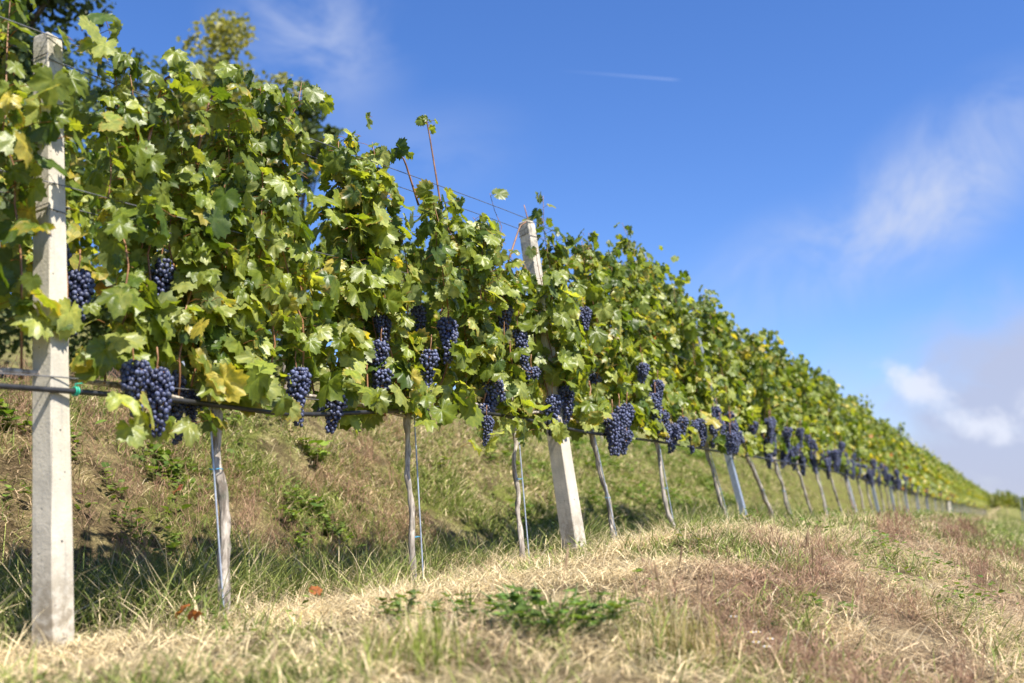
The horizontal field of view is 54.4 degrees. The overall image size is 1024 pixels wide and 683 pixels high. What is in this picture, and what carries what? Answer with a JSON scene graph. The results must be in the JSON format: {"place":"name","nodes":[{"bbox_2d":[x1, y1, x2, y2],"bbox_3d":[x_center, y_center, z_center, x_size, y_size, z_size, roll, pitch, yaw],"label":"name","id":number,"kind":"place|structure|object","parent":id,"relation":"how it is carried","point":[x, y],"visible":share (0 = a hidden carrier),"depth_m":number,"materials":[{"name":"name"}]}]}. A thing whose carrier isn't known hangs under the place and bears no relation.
{"place":"outdoors","nodes":[
{"label":"outdoors","id":0,"kind":"place"},
{"bbox_2d":[0,376,765,592],"bbox_3d":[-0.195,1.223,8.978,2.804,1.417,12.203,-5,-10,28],"label":"bank grass","id":1,"kind":"structure","parent":0,"point":[439,483],"depth_m":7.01,"materials":[{"name":"plant"}]},
{"bbox_2d":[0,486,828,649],"bbox_3d":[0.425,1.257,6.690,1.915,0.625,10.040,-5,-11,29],"label":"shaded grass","id":2,"kind":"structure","parent":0,"point":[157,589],"depth_m":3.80,"materials":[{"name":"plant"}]},
{"bbox_2d":[0,306,1023,682],"bbox_3d":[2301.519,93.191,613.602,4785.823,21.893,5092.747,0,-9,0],"label":"ground","id":3,"kind":"structure","parent":0,"point":[20,466],"depth_m":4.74,"materials":[{"name":"plant"}]},
{"bbox_2d":[0,397,31,430],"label":"broadleaf weed","id":4,"kind":"object","parent":3,"relation":"on","point":[5,410],"visible":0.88,"depth_m":4.68,"materials":[{"name":"green plant"}]},
{"bbox_2d":[2,568,31,606],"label":"grass tuft","id":5,"kind":"object","parent":3,"relation":"on","point":[19,584],"visible":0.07,"depth_m":3.58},
{"bbox_2d":[0,93,88,284],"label":"grapevine","id":6,"kind":"object","parent":3,"relation":"on","point":[73,231],"visible":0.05,"depth_m":6.43,"materials":[{"name":"green plant"}]},
{"bbox_2d":[31,32,74,654],"bbox_3d":[-1.378,0.012,2.965,0.089,2.060,0.099,-12,-14,19],"label":"concrete post","id":7,"kind":"object","parent":3,"relation":"on","point":[52,566],"visible":0.73,"depth_m":2.89,"materials":[{"name":"concrete"}]},
{"bbox_2d":[0,170,831,421],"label":"trellis wire","id":8,"kind":"object","parent":7,"relation":"attached to","point":[244,234],"visible":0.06,"depth_m":3.45,"materials":[{"name":"metal"}]},
{"bbox_2d":[0,11,182,365],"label":"bushy tree","id":9,"kind":"object","parent":3,"relation":"on","point":[25,61],"visible":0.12,"depth_m":10.75,"materials":[{"name":"green plant"}]},
{"bbox_2d":[0,0,187,123],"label":"dark tree","id":10,"kind":"object","parent":3,"relation":"on","point":[49,6],"visible":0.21,"depth_m":11.84,"materials":[{"name":"green plant"}]},
{"bbox_2d":[0,0,277,448],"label":"grapevine","id":11,"kind":"object","parent":3,"relation":"on","point":[142,313],"visible":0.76,"depth_m":3.23,"materials":[{"name":"green plant"}]},
{"bbox_2d":[64,124,219,345],"bbox_3d":[-2.608,-0.536,6.861,0.540,2.165,1.568,-6,-11,32],"label":"grapevine","id":12,"kind":"object","parent":3,"relation":"on","point":[103,279],"visible":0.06,"depth_m":6.57,"materials":[{"name":"green plant"}]},
{"bbox_2d":[68,247,287,386],"bbox_3d":[-3.147,0.163,9.419,2.324,1.955,2.478,0,-9,0],"label":"shrub","id":13,"kind":"object","parent":3,"relation":"on","point":[96,330],"visible":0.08,"depth_m":8.99,"materials":[{"name":"green plant"}]},
{"bbox_2d":[175,604,191,618],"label":"fallen leaf","id":14,"kind":"object","parent":3,"relation":"on","point":[182,608],"visible":0.93,"depth_m":3.02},
{"bbox_2d":[187,609,202,620],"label":"fallen leaf","id":15,"kind":"object","parent":3,"relation":"on","point":[194,614],"visible":1,"depth_m":2.91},
{"bbox_2d":[208,395,223,614],"bbox_3d":[-0.979,0.599,3.338,0.130,0.861,0.053,-6,-11,33],"label":"vine stake","id":16,"kind":"object","parent":3,"relation":"on","point":[217,522],"visible":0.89,"depth_m":3.34,"materials":[{"name":"metal"}]},
{"bbox_2d":[136,8,310,219],"bbox_3d":[-5.037,-2.190,17.018,3.265,7.123,3.842,0,-9,0],"label":"light tree","id":17,"kind":"object","parent":3,"relation":"on","point":[222,42],"visible":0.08,"depth_m":16.56,"materials":[{"name":"green plant"}]},
{"bbox_2d":[0,350,493,585],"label":"dead bank weeds","id":18,"kind":"object","parent":3,"relation":"on","point":[371,453],"visible":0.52,"depth_m":5.31,"materials":[{"name":"brown plant"}]},
{"bbox_2d":[197,152,305,332],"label":"grapevine","id":19,"kind":"object","parent":3,"relation":"on","point":[284,224],"visible":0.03,"depth_m":8.28,"materials":[{"name":"green plant"}]},
{"bbox_2d":[276,504,302,524],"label":"broadleaf weed","id":20,"kind":"object","parent":3,"relation":"on","point":[286,512],"visible":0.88,"depth_m":5.57,"materials":[{"name":"green plant"}]},
{"bbox_2d":[140,46,447,620],"bbox_3d":[-0.843,-0.020,3.985,0.639,2.292,1.614,-6,-11,33],"label":"grapevine","id":21,"kind":"object","parent":3,"relation":"on","point":[344,303],"visible":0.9,"depth_m":3.87,"materials":[{"name":"green plant"}]},
{"bbox_2d":[261,187,358,388],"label":"grapevine","id":22,"kind":"object","parent":3,"relation":"on","point":[322,243],"visible":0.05,"depth_m":8.60,"materials":[{"name":"green plant"}]},
{"bbox_2d":[276,101,345,335],"bbox_3d":[-3.595,-1.336,16.959,1.352,5.964,1.314,0,-9,0],"label":"dark tree","id":23,"kind":"object","parent":3,"relation":"on","point":[310,121],"visible":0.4,"depth_m":17.18,"materials":[{"name":"green plant"}]},
{"bbox_2d":[296,435,332,459],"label":"broadleaf weed","id":24,"kind":"object","parent":3,"relation":"on","point":[322,443],"visible":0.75,"depth_m":6.46,"materials":[{"name":"green plant"}]},
{"bbox_2d":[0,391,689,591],"bbox_3d":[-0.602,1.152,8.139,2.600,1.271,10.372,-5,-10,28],"label":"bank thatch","id":25,"kind":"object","parent":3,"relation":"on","point":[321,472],"visible":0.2,"depth_m":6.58,"materials":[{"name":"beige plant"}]},
{"bbox_2d":[0,377,734,582],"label":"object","id":26,"kind":"object","parent":3,"relation":"on","point":[541,448],"visible":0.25,"depth_m":6.62,"materials":[{"name":"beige plant"}]},
{"bbox_2d":[334,613,436,681],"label":"grass tuft","id":27,"kind":"object","parent":3,"relation":"on","point":[377,653],"visible":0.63,"depth_m":2.32,"materials":[{"name":"plant"}]},
{"bbox_2d":[0,509,786,668],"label":"grass","id":28,"kind":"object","parent":3,"relation":"on","point":[285,598],"visible":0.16,"depth_m":3.48,"materials":[{"name":"beige plant"}]},
{"bbox_2d":[309,586,321,594],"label":"fallen leaf","id":29,"kind":"object","parent":28,"relation":"on","point":[314,589],"visible":0.98,"depth_m":3.47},
{"bbox_2d":[357,234,443,357],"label":"grapevine","id":30,"kind":"object","parent":3,"relation":"on","point":[425,298],"visible":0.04,"depth_m":10.04,"materials":[{"name":"green plant"}]},
{"bbox_2d":[370,588,444,621],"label":"broadleaf weed","id":31,"kind":"object","parent":3,"relation":"on","point":[395,603],"visible":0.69,"depth_m":2.88,"materials":[{"name":"green plant"}]},
{"bbox_2d":[0,373,820,460],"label":"trellis wire","id":32,"kind":"object","parent":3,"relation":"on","point":[179,388],"visible":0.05,"depth_m":3.04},
{"bbox_2d":[413,414,423,576],"bbox_3d":[-0.410,0.694,4.216,0.045,0.861,0.150,5,-11,-30],"label":"vine stake","id":33,"kind":"object","parent":3,"relation":"on","point":[420,536],"visible":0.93,"depth_m":4.23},
{"bbox_2d":[378,595,484,678],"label":"grass tuft","id":34,"kind":"object","parent":3,"relation":"on","point":[434,646],"visible":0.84,"depth_m":2.32,"materials":[{"name":"plant"}]},
{"bbox_2d":[408,240,480,419],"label":"grapevine","id":35,"kind":"object","parent":3,"relation":"on","point":[424,246],"depth_m":10.41,"materials":[{"name":"green plant"}]},
{"bbox_2d":[0,16,889,430],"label":"trellis wire","id":36,"kind":"object","parent":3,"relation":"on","point":[316,140],"visible":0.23,"depth_m":4.49,"materials":[{"name":"metal"}]},
{"bbox_2d":[338,115,551,586],"bbox_3d":[-0.348,0.025,4.683,0.727,2.334,1.338,-6,-11,33],"label":"grapevine","id":37,"kind":"object","parent":3,"relation":"on","point":[457,359],"visible":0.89,"depth_m":4.63,"materials":[{"name":"green plant"}]},
{"bbox_2d":[421,588,502,625],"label":"broadleaf weed","id":38,"kind":"object","parent":3,"relation":"on","point":[462,602],"visible":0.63,"depth_m":2.81,"materials":[{"name":"green plant"}]},
{"bbox_2d":[0,383,953,502],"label":"irrigation pipe","id":39,"kind":"object","parent":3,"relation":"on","point":[75,390],"visible":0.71,"depth_m":3.50,"materials":[{"name":"plastic"}]},
{"bbox_2d":[0,191,676,364],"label":"trellis wire","id":40,"kind":"object","parent":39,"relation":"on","point":[169,233],"visible":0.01,"depth_m":3.25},
{"bbox_2d":[489,289,531,362],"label":"grapevine","id":41,"kind":"object","parent":3,"relation":"on","point":[515,313],"visible":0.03,"depth_m":11.94,"materials":[{"name":"green plant"}]},
{"bbox_2d":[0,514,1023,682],"bbox_3d":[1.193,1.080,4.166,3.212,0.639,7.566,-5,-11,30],"label":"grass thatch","id":42,"kind":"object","parent":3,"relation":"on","point":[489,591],"depth_m":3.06,"materials":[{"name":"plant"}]},
{"bbox_2d":[517,415,528,555],"bbox_3d":[0.045,0.771,4.928,0.039,0.861,0.162,5,-10,-27],"label":"vine stake","id":43,"kind":"object","parent":3,"relation":"on","point":[523,496],"visible":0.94,"depth_m":4.93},
{"bbox_2d":[448,188,613,562],"bbox_3d":[0.150,0.218,5.456,0.624,2.122,1.396,-6,-11,31],"label":"grapevine","id":44,"kind":"object","parent":3,"relation":"on","point":[568,341],"visible":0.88,"depth_m":5.40,"materials":[{"name":"green plant"}]},
{"bbox_2d":[518,220,585,554],"bbox_3d":[0.217,0.299,5.474,0.103,2.050,0.114,-18,-17,35],"label":"concrete post","id":45,"kind":"object","parent":3,"relation":"on","point":[570,520],"visible":0.6,"depth_m":5.36,"materials":[{"name":"concrete"}]},
{"bbox_2d":[478,581,644,639],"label":"broadleaf weed","id":46,"kind":"object","parent":3,"relation":"on","point":[522,606],"visible":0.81,"depth_m":2.62,"materials":[{"name":"green plant"}]},
{"bbox_2d":[556,545,568,650],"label":"seed stalk","id":47,"kind":"object","parent":3,"relation":"on","point":[566,557],"visible":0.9,"depth_m":2.54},
{"bbox_2d":[522,192,670,543],"bbox_3d":[0.602,0.255,6.384,0.603,2.282,1.567,-5,-10,29],"label":"grapevine","id":48,"kind":"object","parent":3,"relation":"on","point":[618,381],"visible":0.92,"depth_m":6.23,"materials":[{"name":"green plant"}]},
{"bbox_2d":[188,506,1020,667],"bbox_3d":[2.699,1.442,6.877,2.882,0.597,12.998,-5,-10,29],"label":"mound ground cover","id":49,"kind":"object","parent":3,"relation":"on","point":[223,627],"visible":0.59,"depth_m":4.30,"materials":[{"name":"green plant"}]},
{"bbox_2d":[593,430,617,541],"bbox_3d":[0.548,0.878,5.791,0.195,0.861,0.038,2,-9,-12],"label":"vine stake","id":50,"kind":"object","parent":3,"relation":"on","point":[605,487],"visible":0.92,"depth_m":5.78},
{"bbox_2d":[585,588,691,661],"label":"grass tuft","id":51,"kind":"object","parent":3,"relation":"on","point":[620,621],"visible":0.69,"depth_m":2.66,"materials":[{"name":"plant"}]},
{"bbox_2d":[256,500,1023,682],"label":"dead mound weeds","id":52,"kind":"object","parent":3,"relation":"on","point":[958,534],"visible":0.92,"depth_m":3.48,"materials":[{"name":"brown plant"}]},
{"bbox_2d":[632,578,649,623],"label":"seed stalk","id":53,"kind":"object","parent":3,"relation":"on","point":[636,590],"visible":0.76,"depth_m":2.79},
{"bbox_2d":[654,561,668,647],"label":"seed stalk","id":54,"kind":"object","parent":3,"relation":"on","point":[656,573],"visible":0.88,"depth_m":2.68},
{"bbox_2d":[658,439,673,519],"bbox_3d":[1.042,1.008,6.702,0.160,0.861,0.040,-6,-11,33],"label":"vine stake","id":55,"kind":"object","parent":3,"relation":"on","point":[666,481],"visible":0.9,"depth_m":6.73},
{"bbox_2d":[609,222,725,530],"bbox_3d":[1.137,0.361,7.432,0.733,2.374,1.908,-5,-10,27],"label":"grapevine","id":56,"kind":"object","parent":3,"relation":"on","point":[694,421],"visible":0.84,"depth_m":7.36,"materials":[{"name":"green plant"}]},
{"bbox_2d":[674,544,682,593],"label":"seed stalk","id":57,"kind":"object","parent":3,"relation":"on","point":[681,553],"visible":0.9,"depth_m":3.19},
{"bbox_2d":[630,580,729,674],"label":"grass tuft","id":58,"kind":"object","parent":3,"relation":"on","point":[674,637],"visible":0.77,"depth_m":2.65,"materials":[{"name":"plant"}]},
{"bbox_2d":[675,528,708,545],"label":"broadleaf weed","id":59,"kind":"object","parent":3,"relation":"on","point":[681,529],"visible":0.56,"depth_m":4.41,"materials":[{"name":"green plant"}]},
{"bbox_2d":[696,578,699,637],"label":"seed stalk","id":60,"kind":"object","parent":3,"relation":"on","point":[697,587],"visible":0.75,"depth_m":2.83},
{"bbox_2d":[652,255,758,519],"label":"grapevine","id":61,"kind":"object","parent":3,"relation":"on","point":[727,407],"visible":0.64,"depth_m":8.56,"materials":[{"name":"green plant"}]},
{"bbox_2d":[695,325,747,520],"bbox_3d":[1.808,0.768,8.598,0.048,1.950,0.067,-18,-14,24],"label":"metal post","id":62,"kind":"object","parent":3,"relation":"on","point":[735,482],"visible":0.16,"depth_m":8.49,"materials":[{"name":"metal"}]},
{"bbox_2d":[0,40,696,322],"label":"trellis wire","id":63,"kind":"object","parent":62,"relation":"attached to","point":[232,128],"visible":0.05,"depth_m":3.55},
{"bbox_2d":[694,305,785,518],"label":"grapevine","id":64,"kind":"object","parent":3,"relation":"on","point":[763,428],"visible":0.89,"depth_m":9.70,"materials":[{"name":"green plant"}]},
{"bbox_2d":[461,424,1023,557],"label":"grass","id":65,"kind":"structure","parent":3,"relation":"on","point":[1018,534],"depth_m":14.25,"materials":[{"name":"plant"}]},
{"bbox_2d":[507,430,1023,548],"bbox_3d":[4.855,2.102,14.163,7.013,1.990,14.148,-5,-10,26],"label":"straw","id":66,"kind":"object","parent":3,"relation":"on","point":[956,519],"visible":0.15,"depth_m":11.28,"materials":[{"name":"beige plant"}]},
{"bbox_2d":[738,328,804,516],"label":"grapevine","id":67,"kind":"object","parent":3,"relation":"on","point":[789,447],"visible":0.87,"depth_m":10.44,"materials":[{"name":"green plant"}]},
{"bbox_2d":[757,330,823,513],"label":"grapevine","id":68,"kind":"object","parent":3,"relation":"on","point":[809,454],"visible":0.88,"depth_m":11.47,"materials":[{"name":"green plant"}]},
{"bbox_2d":[802,528,808,607],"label":"seed stalk","id":69,"kind":"object","parent":3,"relation":"on","point":[804,561],"visible":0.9,"depth_m":3.37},
{"bbox_2d":[779,353,838,516],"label":"grapevine","id":70,"kind":"object","parent":3,"relation":"on","point":[827,457],"visible":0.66,"depth_m":12.33,"materials":[{"name":"green plant"}]},
{"bbox_2d":[811,544,813,597],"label":"seed stalk","id":71,"kind":"object","parent":3,"relation":"on","point":[812,552],"visible":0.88,"depth_m":3.47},
{"bbox_2d":[806,359,851,512],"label":"grapevine","id":72,"kind":"object","parent":3,"relation":"on","point":[830,428],"visible":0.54,"depth_m":13.45,"materials":[{"name":"green plant"}]},
{"bbox_2d":[804,592,857,613],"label":"broadleaf weed","id":73,"kind":"object","parent":3,"relation":"on","point":[817,601],"visible":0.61,"depth_m":3.39,"materials":[{"name":"green plant"}]},
{"bbox_2d":[812,370,860,512],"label":"grapevine","id":74,"kind":"object","parent":3,"relation":"on","point":[855,468],"visible":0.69,"depth_m":14.52,"materials":[{"name":"green plant"}]},
{"bbox_2d":[836,384,868,512],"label":"grapevine","id":75,"kind":"object","parent":3,"relation":"on","point":[851,412],"visible":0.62,"depth_m":15.12,"materials":[{"name":"green plant"}]},
{"bbox_2d":[843,394,876,512],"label":"grapevine","id":76,"kind":"object","parent":3,"relation":"on","point":[871,463],"visible":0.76,"depth_m":16.04,"materials":[{"name":"green plant"}]},
{"bbox_2d":[857,417,879,512],"bbox_3d":[6.017,2.151,16.812,0.049,1.950,0.068,-14,-12,23],"label":"metal post","id":77,"kind":"object","parent":3,"relation":"on","point":[875,499],"depth_m":16.69,"materials":[{"name":"metal"}]},
{"bbox_2d":[853,393,887,504],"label":"grapevine","id":78,"kind":"object","parent":3,"relation":"on","point":[878,477],"visible":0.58,"depth_m":17.09,"materials":[{"name":"green plant"}]},
{"bbox_2d":[854,534,888,550],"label":"broadleaf weed","id":79,"kind":"object","parent":3,"relation":"on","point":[875,541],"visible":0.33,"depth_m":4.95,"materials":[{"name":"green plant"}]},
{"bbox_2d":[862,400,891,512],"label":"grapevine","id":80,"kind":"object","parent":3,"relation":"on","point":[881,448],"visible":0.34,"depth_m":17.98,"materials":[{"name":"green plant"}]},
{"bbox_2d":[875,417,899,508],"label":"grapevine","id":81,"kind":"object","parent":3,"relation":"on","point":[884,433],"visible":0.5,"depth_m":19.23,"materials":[{"name":"green plant"}]},
{"bbox_2d":[885,456,894,510],"bbox_3d":[7.416,2.642,19.649,0.048,1.950,0.067,-12,-11,24],"label":"metal post","id":82,"kind":"object","parent":3,"relation":"on","point":[891,495],"depth_m":19.55,"materials":[{"name":"metal"}]},
{"bbox_2d":[879,418,903,497],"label":"grapevine","id":83,"kind":"object","parent":3,"relation":"on","point":[891,468],"visible":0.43,"depth_m":20.40,"materials":[{"name":"green plant"}]},
{"bbox_2d":[888,428,908,509],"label":"grapevine","id":84,"kind":"object","parent":3,"relation":"on","point":[903,478],"visible":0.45,"depth_m":20.94,"materials":[{"name":"green plant"}]},
{"bbox_2d":[887,426,911,508],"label":"grapevine","id":85,"kind":"object","parent":3,"relation":"on","point":[901,456],"visible":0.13,"depth_m":22.06,"materials":[{"name":"green plant"}]},
{"bbox_2d":[776,456,1023,528],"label":"distant grass","id":86,"kind":"structure","parent":3,"relation":"on","point":[1012,520],"depth_m":37.27,"materials":[{"name":"plant"}]},
{"bbox_2d":[888,422,918,507],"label":"grapevine","id":87,"kind":"object","parent":3,"relation":"on","point":[903,439],"visible":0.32,"depth_m":22.84,"materials":[{"name":"green plant"}]},
{"bbox_2d":[901,433,918,510],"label":"grapevine","id":88,"kind":"object","parent":3,"relation":"on","point":[913,471],"visible":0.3,"depth_m":24.08,"materials":[{"name":"green plant"}]},
{"bbox_2d":[906,435,924,510],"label":"grapevine","id":89,"kind":"object","parent":3,"relation":"on","point":[921,488],"visible":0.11,"depth_m":25.08,"materials":[{"name":"green plant"}]},
{"bbox_2d":[914,443,928,511],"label":"grapevine","id":90,"kind":"object","parent":3,"relation":"on","point":[919,474],"visible":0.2,"depth_m":26.11,"materials":[{"name":"green plant"}]},
{"bbox_2d":[915,446,931,510],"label":"grapevine","id":91,"kind":"object","parent":3,"relation":"on","point":[925,467],"visible":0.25,"depth_m":27.05,"materials":[{"name":"green plant"}]},
{"bbox_2d":[920,449,933,510],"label":"grapevine","id":92,"kind":"object","parent":3,"relation":"on","point":[932,492],"visible":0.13,"depth_m":28.44,"materials":[{"name":"green plant"}]},
{"bbox_2d":[920,444,934,509],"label":"grapevine","id":93,"kind":"object","parent":3,"relation":"on","point":[929,471],"visible":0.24,"depth_m":28.98,"materials":[{"name":"green plant"}]},
{"bbox_2d":[927,448,937,510],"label":"grapevine","id":94,"kind":"object","parent":3,"relation":"on","point":[933,475],"visible":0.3,"depth_m":29.82,"materials":[{"name":"green plant"}]},
{"bbox_2d":[930,451,942,511],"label":"grapevine","id":95,"kind":"object","parent":3,"relation":"on","point":[936,480],"visible":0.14,"depth_m":31.21,"materials":[{"name":"green plant"}]},
{"bbox_2d":[932,458,944,510],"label":"grapevine","id":96,"kind":"object","parent":3,"relation":"on","point":[939,481],"visible":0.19,"depth_m":32.08,"materials":[{"name":"green plant"}]},
{"bbox_2d":[935,457,946,511],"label":"grapevine","id":97,"kind":"object","parent":3,"relation":"on","point":[942,489],"visible":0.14,"depth_m":33.11,"materials":[{"name":"green plant"}]},
{"bbox_2d":[936,456,947,510],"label":"grapevine","id":98,"kind":"object","parent":3,"relation":"on","point":[944,479],"visible":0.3,"depth_m":34.10,"materials":[{"name":"green plant"}]},
{"bbox_2d":[942,467,950,511],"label":"grapevine","id":99,"kind":"object","parent":3,"relation":"on","point":[946,484],"visible":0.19,"depth_m":35.18,"materials":[{"name":"green plant"}]},
{"bbox_2d":[946,467,953,507],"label":"grapevine","id":100,"kind":"object","parent":3,"relation":"on","point":[952,499],"visible":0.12,"depth_m":37.55,"materials":[{"name":"green plant"}]},
{"bbox_2d":[946,463,955,509],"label":"grapevine","id":101,"kind":"object","parent":3,"relation":"on","point":[952,479],"visible":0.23,"depth_m":39.05,"materials":[{"name":"green plant"}]},
{"bbox_2d":[956,469,962,511],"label":"grapevine","id":102,"kind":"object","parent":3,"relation":"on","point":[959,483],"visible":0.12,"depth_m":43.97,"materials":[{"name":"green plant"}]},
{"bbox_2d":[985,491,998,511],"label":"grapevine","id":103,"kind":"object","parent":3,"relation":"on","point":[990,501],"visible":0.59,"depth_m":81.49,"materials":[{"name":"green plant"}]},
{"bbox_2d":[995,490,1014,512],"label":"grapevine","id":104,"kind":"object","parent":3,"relation":"on","point":[1001,496],"visible":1,"depth_m":81.05,"materials":[{"name":"green plant"}]},
{"bbox_2d":[1004,493,1016,513],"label":"grapevine","id":105,"kind":"object","parent":3,"relation":"on","point":[1014,502],"visible":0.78,"depth_m":81.88,"materials":[{"name":"green plant"}]},
{"bbox_2d":[1014,494,1023,518],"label":"grapevine","id":106,"kind":"object","parent":3,"relation":"on","point":[1018,503],"visible":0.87,"depth_m":81.46,"materials":[{"name":"green plant"}]},
{"bbox_2d":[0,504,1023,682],"bbox_3d":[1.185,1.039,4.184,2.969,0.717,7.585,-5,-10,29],"label":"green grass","id":107,"kind":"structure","parent":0,"point":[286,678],"depth_m":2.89,"materials":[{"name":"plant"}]},
{"bbox_2d":[1,0,1023,500],"label":"sky","id":108,"kind":"structure","parent":0,"point":[845,177],"materials":[{"name":"blue"}]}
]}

